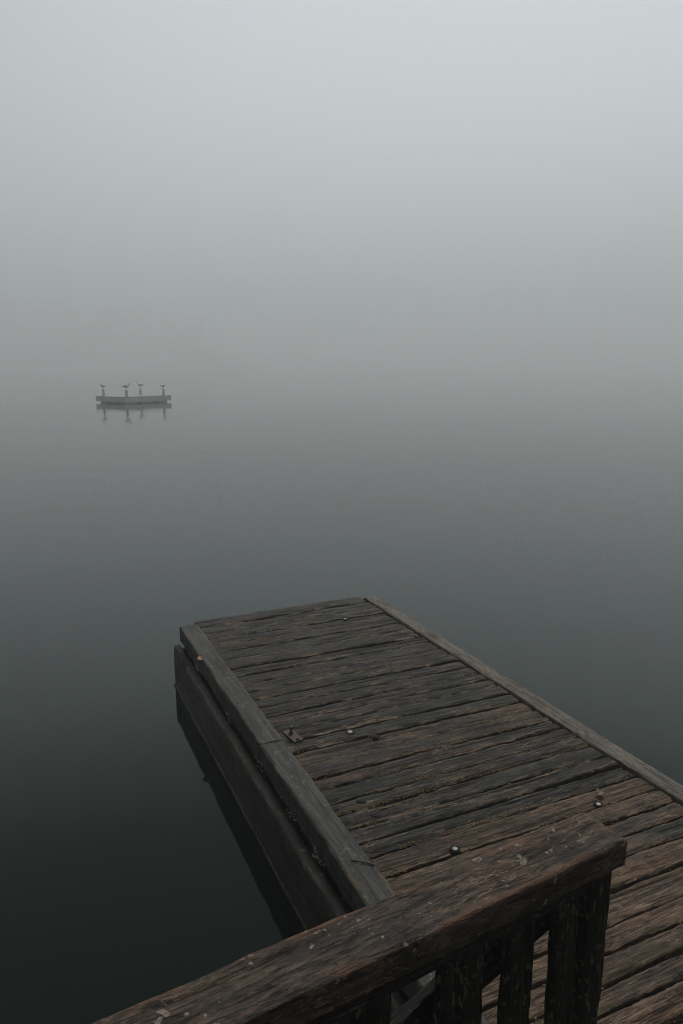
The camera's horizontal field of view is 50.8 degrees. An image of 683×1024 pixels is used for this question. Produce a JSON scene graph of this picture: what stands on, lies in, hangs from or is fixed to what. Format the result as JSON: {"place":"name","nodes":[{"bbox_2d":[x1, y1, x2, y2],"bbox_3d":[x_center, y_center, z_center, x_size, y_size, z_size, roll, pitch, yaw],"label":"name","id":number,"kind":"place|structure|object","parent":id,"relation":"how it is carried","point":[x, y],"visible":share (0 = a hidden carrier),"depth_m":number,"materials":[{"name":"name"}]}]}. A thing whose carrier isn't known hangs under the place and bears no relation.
{"place":"outdoors","nodes":[
{"label":"outdoors","id":0,"kind":"place"},
{"bbox_2d":[0,369,682,1023],"bbox_3d":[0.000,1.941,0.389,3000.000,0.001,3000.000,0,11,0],"label":"lake water","id":1,"kind":"structure","parent":0,"point":[522,527],"depth_m":7.00,"materials":[{"name":"black liquid"}]},
{"bbox_2d":[95,388,170,403],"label":"floating raft","id":2,"kind":"object","parent":1,"relation":"on","point":[126,398],"visible":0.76,"depth_m":41.52,"materials":[{"name":"grey wood"}]},
{"bbox_2d":[174,596,682,1023],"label":"wooden dock","id":3,"kind":"object","parent":1,"relation":"in","point":[367,751],"visible":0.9,"depth_m":3.03,"materials":[{"name":"brown wood"}]},
{"bbox_2d":[197,653,203,659],"bbox_3d":[-0.790,0.819,4.055,0.048,0.022,0.056,-46,39,-18],"label":"fallen leaf","id":4,"kind":"object","parent":3,"relation":"on","point":[201,657],"visible":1,"depth_m":4.05,"materials":[{"name":"orange plant"}]},
{"bbox_2d":[0,0,682,368],"label":"sky","id":5,"kind":"structure","parent":0,"point":[317,184],"materials":[{"name":"grey"}]},
{"bbox_2d":[596,789,603,795],"bbox_3d":[1.023,1.111,2.850,0.031,0.015,0.036,32,37,30],"label":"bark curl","id":6,"kind":"object","parent":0,"point":[599,791],"visible":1,"depth_m":2.85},
{"bbox_3d":[-0.390,3.008,0.363,2.646,2.719,1.596,-6,13,-29],"label":"wooden landing","id":7,"kind":"object","parent":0,"visible":0},
{"bbox_2d":[91,812,626,1023],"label":"handrail","id":8,"kind":"object","parent":7,"relation":"on","point":[468,932],"visible":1,"depth_m":1.05,"materials":[{"name":"brown wood"}]}
]}

